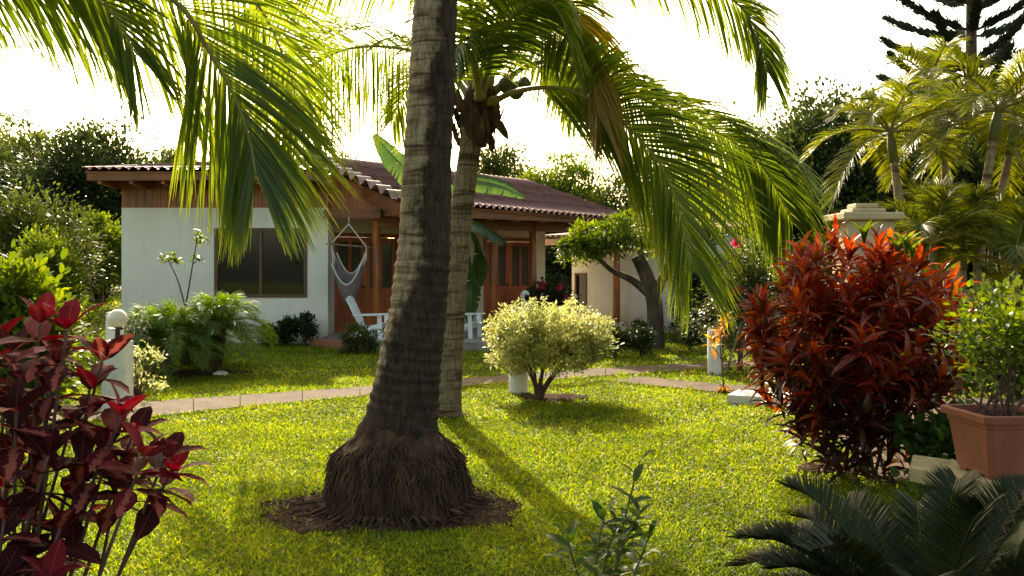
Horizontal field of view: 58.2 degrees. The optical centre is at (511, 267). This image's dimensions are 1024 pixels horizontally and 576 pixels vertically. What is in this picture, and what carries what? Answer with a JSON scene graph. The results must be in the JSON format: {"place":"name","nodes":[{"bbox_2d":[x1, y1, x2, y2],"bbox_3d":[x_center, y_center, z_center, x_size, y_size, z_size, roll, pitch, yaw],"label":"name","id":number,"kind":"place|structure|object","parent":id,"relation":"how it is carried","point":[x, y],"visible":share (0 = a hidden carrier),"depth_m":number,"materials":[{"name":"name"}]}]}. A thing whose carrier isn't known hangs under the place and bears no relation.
{"place":"outdoors","nodes":[
{"label":"outdoors","id":0,"kind":"place"},
{"bbox_2d":[0,360,764,426],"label":"path","id":1,"kind":"structure","parent":0,"point":[168,407],"depth_m":10.97,"materials":[{"name":"concrete"}]},
{"bbox_2d":[0,279,1023,575],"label":"lawn","id":2,"kind":"structure","parent":0,"point":[96,335],"depth_m":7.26,"materials":[{"name":"green plant"}]},
{"bbox_2d":[0,110,14,136],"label":"tree branch","id":3,"kind":"object","parent":2,"relation":"on","point":[7,119],"visible":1,"depth_m":13.94,"materials":[{"name":"green plant"}]},
{"bbox_2d":[0,112,26,249],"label":"broadleaf tree","id":4,"kind":"object","parent":2,"relation":"on","point":[5,130],"visible":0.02,"depth_m":39.63,"materials":[{"name":"green plant"}]},
{"bbox_2d":[0,105,60,257],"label":"broadleaf tree","id":5,"kind":"object","parent":2,"relation":"on","point":[23,142],"visible":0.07,"depth_m":37.43,"materials":[{"name":"green plant"}]},
{"bbox_2d":[3,223,97,338],"bbox_3d":[-8.079,0.365,16.008,1.693,2.370,1.699,0,0,0],"label":"bush","id":6,"kind":"object","parent":2,"relation":"on","point":[45,245],"visible":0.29,"depth_m":15.92,"materials":[{"name":"green plant"}]},
{"bbox_2d":[0,239,114,437],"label":"bush","id":7,"kind":"object","parent":2,"relation":"on","point":[17,278],"visible":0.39,"depth_m":7.35,"materials":[{"name":"green plant"}]},
{"bbox_2d":[0,169,119,307],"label":"bush","id":8,"kind":"object","parent":2,"relation":"on","point":[25,207],"visible":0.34,"depth_m":20.84,"materials":[{"name":"green plant"}]},
{"bbox_2d":[0,105,170,289],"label":"broadleaf tree","id":9,"kind":"object","parent":2,"relation":"on","point":[69,159],"visible":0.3,"depth_m":31.77,"materials":[{"name":"green plant"}]},
{"bbox_2d":[57,208,120,306],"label":"bush","id":10,"kind":"object","parent":2,"relation":"on","point":[102,218],"visible":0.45,"depth_m":23.16,"materials":[{"name":"green plant"}]},
{"bbox_2d":[78,281,120,303],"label":"bush","id":11,"kind":"object","parent":2,"relation":"on","point":[108,294],"visible":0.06,"depth_m":25.17,"materials":[{"name":"green plant"}]},
{"bbox_2d":[0,291,212,575],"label":"maroon plant","id":12,"kind":"object","parent":2,"relation":"on","point":[38,444],"visible":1,"depth_m":2.08,"materials":[{"name":"red plant"}]},
{"bbox_2d":[106,312,123,339],"bbox_3d":[-4.697,1.060,10.878,0.150,1.080,0.150,0,0,0],"label":"concrete post","id":13,"kind":"object","parent":2,"relation":"on","point":[110,333],"visible":0.14,"depth_m":10.80,"materials":[{"name":"white concrete"}]},
{"bbox_2d":[101,309,132,411],"bbox_3d":[-4.153,1.018,9.688,0.235,1.165,0.235,0,0,0],"label":"garden lamp","id":14,"kind":"object","parent":2,"relation":"on","point":[122,359],"visible":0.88,"depth_m":9.59,"materials":[{"name":"paint"}]},
{"bbox_2d":[133,340,168,395],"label":"lime shrub","id":15,"kind":"object","parent":2,"relation":"on","point":[137,389],"visible":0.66,"depth_m":10.98,"materials":[{"name":"yellow plant"}]},
{"bbox_2d":[121,145,198,190],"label":"broadleaf tree","id":16,"kind":"object","parent":2,"relation":"on","point":[171,152],"visible":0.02,"depth_m":38.94,"materials":[{"name":"green plant"}]},
{"bbox_2d":[138,371,199,378],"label":"soil","id":17,"kind":"structure","parent":2,"relation":"on","point":[151,374],"depth_m":13.10,"materials":[{"name":"brown soil"}]},
{"bbox_2d":[0,0,368,267],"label":"coconut palm","id":18,"kind":"object","parent":2,"relation":"on","point":[246,147],"visible":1,"depth_m":5.27,"materials":[{"name":"green plant"}]},
{"bbox_2d":[159,227,209,305],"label":"tall sapling","id":19,"kind":"object","parent":2,"relation":"on","point":[176,260],"visible":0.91,"depth_m":14.60,"materials":[{"name":"green plant"}]},
{"bbox_2d":[172,369,253,377],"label":"soil","id":20,"kind":"structure","parent":2,"relation":"on","point":[206,373],"depth_m":13.35,"materials":[{"name":"brown soil"}]},
{"bbox_2d":[85,296,237,384],"bbox_3d":[-4.929,1.085,12.939,2.172,1.400,1.923,0,0,40],"label":"fern","id":21,"kind":"object","parent":20,"relation":"on","point":[163,327],"visible":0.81,"depth_m":12.66,"materials":[{"name":"green plant"}]},
{"bbox_2d":[133,304,256,371],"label":"date palm","id":22,"kind":"object","parent":20,"relation":"on","point":[231,343],"visible":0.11,"depth_m":14.29,"materials":[{"name":"green plant"}]},
{"bbox_2d":[213,371,227,374],"bbox_3d":[-4.176,1.522,13.204,0.242,0.095,0.246,0,0,0],"label":"rock","id":23,"kind":"object","parent":20,"relation":"on","point":[221,373],"visible":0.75,"depth_m":13.13,"materials":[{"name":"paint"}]},
{"bbox_2d":[171,289,277,371],"bbox_3d":[-4.275,0.954,13.445,1.724,1.323,1.857,0,0,0],"label":"date palm","id":24,"kind":"object","parent":20,"relation":"on","point":[220,308],"visible":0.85,"depth_m":13.22,"materials":[{"name":"green plant"}]},
{"bbox_2d":[251,323,281,346],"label":"shrub","id":25,"kind":"object","parent":2,"relation":"on","point":[276,329],"visible":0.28,"depth_m":17.91,"materials":[{"name":"green plant"}]},
{"bbox_2d":[273,315,299,345],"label":"shrub","id":26,"kind":"object","parent":2,"relation":"on","point":[285,335],"visible":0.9,"depth_m":18.11,"materials":[{"name":"green plant"}]},
{"bbox_2d":[284,310,321,346],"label":"shrub","id":27,"kind":"object","parent":2,"relation":"on","point":[305,327],"visible":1,"depth_m":18.10,"materials":[{"name":"green plant"}]},
{"bbox_2d":[327,150,380,237],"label":"broadleaf tree","id":28,"kind":"object","parent":2,"relation":"on","point":[356,159],"depth_m":39.43,"materials":[{"name":"green plant"}]},
{"bbox_2d":[337,319,382,354],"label":"shrub","id":29,"kind":"object","parent":2,"relation":"on","point":[370,344],"visible":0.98,"depth_m":16.40,"materials":[{"name":"green plant"}]},
{"bbox_2d":[83,150,644,351],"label":"house","id":30,"kind":"structure","parent":2,"relation":"on","point":[271,279],"depth_m":18.82,"materials":[{"name":"white paint"}]},
{"bbox_2d":[214,228,306,297],"bbox_3d":[-5.133,-0.106,18.830,1.896,1.422,0.100,0,0,0],"label":"window","id":31,"kind":"structure","parent":30,"relation":"in","point":[265,271],"depth_m":18.83,"materials":[{"name":"black glass"}]},
{"bbox_2d":[326,217,370,304],"bbox_3d":[-3.255,-0.133,18.350,0.904,1.765,0.548,0,0,0],"label":"hanging chair","id":32,"kind":"object","parent":30,"relation":"hanging from","point":[348,283],"visible":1,"depth_m":18.32,"materials":[{"name":"cotton rope"},{"name":"woven fabric"},{"name":"wood"}]},
{"bbox_2d":[335,237,365,331],"bbox_3d":[-3.476,0.350,19.773,0.758,2.020,0.115,0,0,-39],"label":"door","id":33,"kind":"structure","parent":30,"relation":"in","point":[350,257],"depth_m":19.77,"materials":[{"name":"red wood"}]},
{"bbox_2d":[346,296,387,338],"bbox_3d":[-2.811,0.970,17.964,0.764,0.853,0.622,0,0,9],"label":"lounge chair","id":34,"kind":"object","parent":30,"relation":"on","point":[355,310],"visible":0.66,"depth_m":17.87,"materials":[{"name":"white plastic"}]},
{"bbox_2d":[366,238,395,329],"bbox_3d":[-2.899,0.350,20.284,0.758,2.020,0.050,0,0,-39],"label":"door","id":35,"kind":"structure","parent":30,"relation":"in","point":[387,245],"depth_m":20.32,"materials":[{"name":"red wood"}]},
{"bbox_2d":[464,313,482,338],"bbox_3d":[-1.020,0.970,18.183,0.764,0.853,0.622,0,0,20],"label":"lounge chair","id":36,"kind":"object","parent":30,"relation":"on","point":[469,326],"visible":0.41,"depth_m":18.25,"materials":[{"name":"white plastic"}]},
{"bbox_2d":[487,241,508,323],"bbox_3d":[-0.351,0.360,22.307,0.708,2.000,0.120,0,0,-39],"label":"door","id":37,"kind":"structure","parent":30,"relation":"in","point":[502,251],"depth_m":22.42,"materials":[{"name":"red wood"}]},
{"bbox_2d":[509,242,528,311],"bbox_3d":[0.186,0.360,22.788,0.708,2.000,0.050,0,0,-39],"label":"door","id":38,"kind":"structure","parent":30,"relation":"in","point":[518,251],"depth_m":22.75,"materials":[{"name":"red wood"}]},
{"bbox_2d":[520,290,529,312],"bbox_3d":[0.269,0.917,19.200,0.195,0.906,0.111,0,0,0],"label":"ornament","id":39,"kind":"object","parent":30,"relation":"on","point":[524,293],"visible":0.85,"depth_m":19.16,"materials":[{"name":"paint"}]},
{"bbox_2d":[254,487,525,537],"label":"soil","id":40,"kind":"structure","parent":2,"relation":"on","point":[487,516],"depth_m":5.57,"materials":[{"name":"brown soil"}]},
{"bbox_2d":[286,0,510,539],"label":"coconut palm","id":41,"kind":"object","parent":2,"relation":"on","point":[396,456],"visible":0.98,"depth_m":5.86,"materials":[{"name":"brown plant"}]},
{"bbox_2d":[373,134,523,323],"bbox_3d":[-0.816,-0.481,17.800,3.118,4.163,2.053,0,0,-43],"label":"banana plant","id":42,"kind":"object","parent":2,"relation":"on","point":[477,271],"visible":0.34,"depth_m":18.44,"materials":[{"name":"green plant"}]},
{"bbox_2d":[439,412,467,419],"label":"soil","id":43,"kind":"structure","parent":2,"relation":"on","point":[440,417],"depth_m":9.38,"materials":[{"name":"brown soil"}]},
{"bbox_2d":[478,134,541,178],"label":"broadleaf tree","id":44,"kind":"object","parent":2,"relation":"on","point":[499,163],"visible":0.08,"depth_m":35.52,"materials":[{"name":"green plant"}]},
{"bbox_2d":[509,307,527,394],"bbox_3d":[0.079,1.042,11.354,0.235,1.115,0.235,0,0,0],"label":"garden lamp","id":45,"kind":"object","parent":2,"relation":"on","point":[518,384],"visible":0.1,"depth_m":11.25,"materials":[{"name":"paint"}]},
{"bbox_2d":[220,0,841,417],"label":"coconut palm","id":46,"kind":"object","parent":2,"relation":"on","point":[566,54],"visible":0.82,"depth_m":9.04,"materials":[{"name":"green plant"}]},
{"bbox_2d":[480,294,622,397],"bbox_3d":[0.465,0.927,10.815,1.718,1.330,1.459,0,0,0],"label":"golden bush","id":47,"kind":"object","parent":2,"relation":"on","point":[561,337],"visible":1,"depth_m":10.51,"materials":[{"name":"yellow plant"}]},
{"bbox_2d":[516,272,589,316],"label":"flowering bush","id":48,"kind":"object","parent":2,"relation":"on","point":[552,292],"visible":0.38,"depth_m":20.30,"materials":[{"name":"green plant"}]},
{"bbox_2d":[520,393,589,403],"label":"soil","id":49,"kind":"structure","parent":2,"relation":"on","point":[552,397],"depth_m":10.81,"materials":[{"name":"brown soil"}]},
{"bbox_2d":[545,232,571,297],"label":"broadleaf tree","id":50,"kind":"object","parent":2,"relation":"on","point":[551,267],"visible":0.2,"depth_m":28.27,"materials":[{"name":"green plant"}]},
{"bbox_2d":[511,143,620,209],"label":"broadleaf tree","id":51,"kind":"object","parent":2,"relation":"on","point":[559,180],"visible":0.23,"depth_m":32.49,"materials":[{"name":"green plant"}]},
{"bbox_2d":[546,449,671,575],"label":"young citrus","id":52,"kind":"object","parent":2,"relation":"on","point":[621,536],"visible":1,"depth_m":3.90,"materials":[{"name":"green plant"}]},
{"bbox_2d":[569,166,652,225],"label":"broadleaf tree","id":53,"kind":"object","parent":2,"relation":"on","point":[623,204],"visible":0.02,"depth_m":33.33,"materials":[{"name":"green plant"}]},
{"bbox_2d":[598,323,636,358],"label":"shrub","id":54,"kind":"object","parent":2,"relation":"on","point":[621,333],"visible":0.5,"depth_m":15.64,"materials":[{"name":"green plant"}]},
{"bbox_2d":[552,197,727,349],"bbox_3d":[2.441,0.081,17.345,3.427,3.092,1.990,0,0,0],"label":"shade tree","id":55,"kind":"object","parent":2,"relation":"on","point":[597,244],"visible":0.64,"depth_m":17.32,"materials":[{"name":"green plant"}]},
{"bbox_2d":[622,317,658,357],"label":"shrub","id":56,"kind":"object","parent":2,"relation":"on","point":[647,334],"visible":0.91,"depth_m":15.85,"materials":[{"name":"green plant"}]},
{"bbox_2d":[545,222,760,334],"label":"house","id":57,"kind":"structure","parent":2,"relation":"on","point":[592,283],"depth_m":22.98,"materials":[{"name":"white paint"}]},
{"bbox_2d":[574,273,586,306],"bbox_3d":[1.809,0.565,23.799,0.120,0.870,0.420,0,0,-43],"label":"window","id":58,"kind":"structure","parent":57,"relation":"in","point":[580,279],"depth_m":23.82,"materials":[{"name":"black wood"}]},
{"bbox_2d":[657,308,707,349],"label":"shrub","id":59,"kind":"object","parent":2,"relation":"on","point":[691,332],"visible":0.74,"depth_m":16.81,"materials":[{"name":"green plant"}]},
{"bbox_2d":[642,151,731,231],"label":"broadleaf tree","id":60,"kind":"object","parent":2,"relation":"on","point":[699,189],"visible":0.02,"depth_m":29.39,"materials":[{"name":"green plant"}]},
{"bbox_2d":[611,376,786,394],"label":"footpath","id":61,"kind":"structure","parent":2,"relation":"on","point":[676,384],"depth_m":11.98,"materials":[{"name":"beige concrete"}]},
{"bbox_2d":[665,247,737,338],"bbox_3d":[4.676,0.546,19.985,2.688,2.025,2.536,0,0,0],"label":"bush","id":62,"kind":"object","parent":2,"relation":"on","point":[696,282],"visible":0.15,"depth_m":19.50,"materials":[{"name":"green plant"}]},
{"bbox_2d":[707,329,720,375],"bbox_3d":[2.926,1.245,13.302,0.200,0.710,0.200,0,0,0],"label":"bollard","id":63,"kind":"object","parent":2,"relation":"on","point":[713,365],"visible":0.53,"depth_m":13.22,"materials":[{"name":"paint"}]},
{"bbox_2d":[701,309,736,393],"bbox_3d":[2.552,1.073,11.276,0.395,1.144,0.286,0,0,34],"label":"orange croton","id":64,"kind":"object","parent":2,"relation":"on","point":[713,341],"visible":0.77,"depth_m":11.28,"materials":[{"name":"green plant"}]},
{"bbox_2d":[725,322,741,373],"bbox_3d":[3.178,1.160,13.200,0.256,0.788,0.028,0,0,0],"label":"garden stake","id":65,"kind":"object","parent":2,"relation":"on","point":[729,362],"visible":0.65,"depth_m":13.19,"materials":[{"name":"brown plant"}]},
{"bbox_2d":[688,231,784,371],"bbox_3d":[3.362,0.502,13.615,1.429,2.138,1.397,0,0,0],"label":"flowering bush","id":66,"kind":"object","parent":2,"relation":"on","point":[758,275],"visible":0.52,"depth_m":13.49,"materials":[{"name":"green plant"}]},
{"bbox_2d":[718,123,772,234],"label":"broadleaf tree","id":67,"kind":"object","parent":2,"relation":"on","point":[725,232],"depth_m":25.76,"materials":[{"name":"green plant"}]},
{"bbox_2d":[727,390,789,407],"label":"stone block","id":68,"kind":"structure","parent":2,"relation":"on","point":[744,396],"depth_m":10.31,"materials":[{"name":"paint"}]},
{"bbox_2d":[705,223,827,345],"bbox_3d":[5.104,0.434,17.829,2.570,2.678,2.521,0,0,0],"label":"bush","id":69,"kind":"object","parent":2,"relation":"on","point":[776,288],"visible":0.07,"depth_m":17.57,"materials":[{"name":"green plant"}]},
{"bbox_2d":[721,67,931,326],"bbox_3d":[8.190,-1.526,23.931,6.474,7.407,5.831,0,0,0],"label":"broadleaf tree","id":70,"kind":"object","parent":2,"relation":"on","point":[798,135],"visible":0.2,"depth_m":23.04,"materials":[{"name":"green plant"}]},
{"bbox_2d":[797,462,870,476],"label":"soil","id":71,"kind":"structure","parent":2,"relation":"on","point":[813,467],"depth_m":6.96,"materials":[{"name":"brown soil"}]},
{"bbox_2d":[729,213,995,484],"bbox_3d":[2.581,0.603,6.851,1.924,2.060,1.611,0,0,0],"label":"red cordyline","id":72,"kind":"object","parent":71,"relation":"in","point":[834,382],"visible":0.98,"depth_m":6.58,"materials":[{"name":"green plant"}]},
{"bbox_2d":[823,203,904,413],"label":"stone pillar","id":73,"kind":"structure","parent":2,"relation":"on","point":[861,214],"depth_m":8.99,"materials":[{"name":"beige stone"}]},
{"bbox_2d":[724,463,1023,575],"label":"sago cycad","id":74,"kind":"object","parent":2,"relation":"on","point":[972,546],"visible":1,"depth_m":2.92,"materials":[{"name":"green plant"}]},
{"bbox_2d":[800,66,977,330],"bbox_3d":[5.064,-0.571,12.554,2.266,4.347,2.152,0,0,0],"label":"garden palm","id":75,"kind":"object","parent":2,"relation":"on","point":[892,112],"visible":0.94,"depth_m":12.38,"materials":[{"name":"green plant"}]},
{"bbox_2d":[799,90,1001,297],"bbox_3d":[9.684,-1.439,22.003,5.510,6.012,4.909,0,0,0],"label":"broadleaf tree","id":76,"kind":"object","parent":2,"relation":"on","point":[881,197],"visible":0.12,"depth_m":21.52,"materials":[{"name":"green plant"}]},
{"bbox_2d":[883,399,973,492],"bbox_3d":[2.953,1.229,6.338,0.841,0.643,0.796,0,0,0],"label":"ground shrub","id":77,"kind":"object","parent":2,"relation":"on","point":[933,440],"visible":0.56,"depth_m":6.30,"materials":[{"name":"green plant"}]},
{"bbox_2d":[850,34,1011,292],"bbox_3d":[6.766,-1.124,14.954,2.484,5.455,2.415,0,0,0],"label":"garden palm","id":78,"kind":"object","parent":2,"relation":"on","point":[937,55],"visible":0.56,"depth_m":14.77,"materials":[{"name":"green plant"}]},
{"bbox_2d":[858,74,1023,302],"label":"garden palm","id":79,"kind":"object","parent":2,"relation":"on","point":[943,171],"visible":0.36,"depth_m":13.29,"materials":[{"name":"green plant"}]},
{"bbox_2d":[862,0,1023,297],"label":"norfolk pine","id":80,"kind":"object","parent":2,"relation":"on","point":[1000,48],"visible":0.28,"depth_m":29.61,"materials":[{"name":"green plant"}]},
{"bbox_2d":[894,204,994,290],"bbox_3d":[5.086,0.365,11.546,1.564,2.469,1.665,0,0,0],"label":"feather palm","id":81,"kind":"object","parent":2,"relation":"on","point":[974,261],"visible":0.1,"depth_m":11.13,"materials":[{"name":"green plant"}]},
{"bbox_2d":[876,174,1019,400],"bbox_3d":[4.787,0.247,10.553,1.796,2.706,1.843,0,0,0],"label":"feather palm","id":82,"kind":"object","parent":2,"relation":"on","point":[932,221],"visible":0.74,"depth_m":10.46,"materials":[{"name":"green plant"}]},
{"bbox_2d":[894,179,1023,384],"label":"feather palm","id":83,"kind":"object","parent":2,"relation":"on","point":[980,196],"visible":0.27,"depth_m":11.03,"materials":[{"name":"green plant"}]},
{"bbox_2d":[896,47,1023,388],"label":"garden palm","id":84,"kind":"object","parent":2,"relation":"on","point":[1012,83],"visible":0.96,"depth_m":11.45,"materials":[{"name":"green plant"}]},
{"bbox_2d":[909,190,1023,296],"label":"feather palm","id":85,"kind":"object","parent":2,"relation":"on","point":[1006,194],"visible":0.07,"depth_m":12.16,"materials":[{"name":"green plant"}]},
{"bbox_2d":[910,455,1023,548],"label":"stone bench","id":86,"kind":"object","parent":2,"relation":"on","point":[919,464],"visible":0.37,"depth_m":5.23,"materials":[{"name":"beige stone"}]},
{"bbox_2d":[940,403,1023,479],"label":"flower pot","id":87,"kind":"object","parent":86,"relation":"on","point":[986,444],"visible":0.81,"depth_m":4.98,"materials":[{"name":"ceramic"}]},
{"bbox_2d":[900,267,1023,415],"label":"potted shrub","id":88,"kind":"object","parent":87,"relation":"in","point":[1008,322],"visible":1,"depth_m":5.14,"materials":[{"name":"green plant"}]},
{"bbox_2d":[912,91,1023,297],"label":"broadleaf tree","id":89,"kind":"object","parent":2,"relation":"on","point":[976,182],"visible":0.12,"depth_m":20.58,"materials":[{"name":"green plant"}]},
{"bbox_2d":[916,86,1023,284],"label":"garden palm","id":90,"kind":"object","parent":2,"relation":"on","point":[1004,175],"visible":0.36,"depth_m":13.09,"materials":[{"name":"green plant"}]},
{"bbox_2d":[935,201,1023,403],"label":"feather palm","id":91,"kind":"object","parent":2,"relation":"on","point":[1012,229],"visible":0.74,"depth_m":10.18,"materials":[{"name":"green plant"}]},
{"bbox_2d":[0,0,1023,205],"label":"sky","id":92,"kind":"structure","parent":0,"point":[837,38],"materials":[{"name":"white"}]},
{"bbox_2d":[839,398,1023,484],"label":"pavement","id":93,"kind":"structure","parent":0,"point":[906,477],"depth_m":7.31,"materials":[{"name":"concrete"}]},
{"bbox_2d":[930,262,1023,412],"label":"bush","id":94,"kind":"object","parent":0,"point":[1019,385],"visible":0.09,"depth_m":7.42,"materials":[{"name":"green plant"}]}
]}

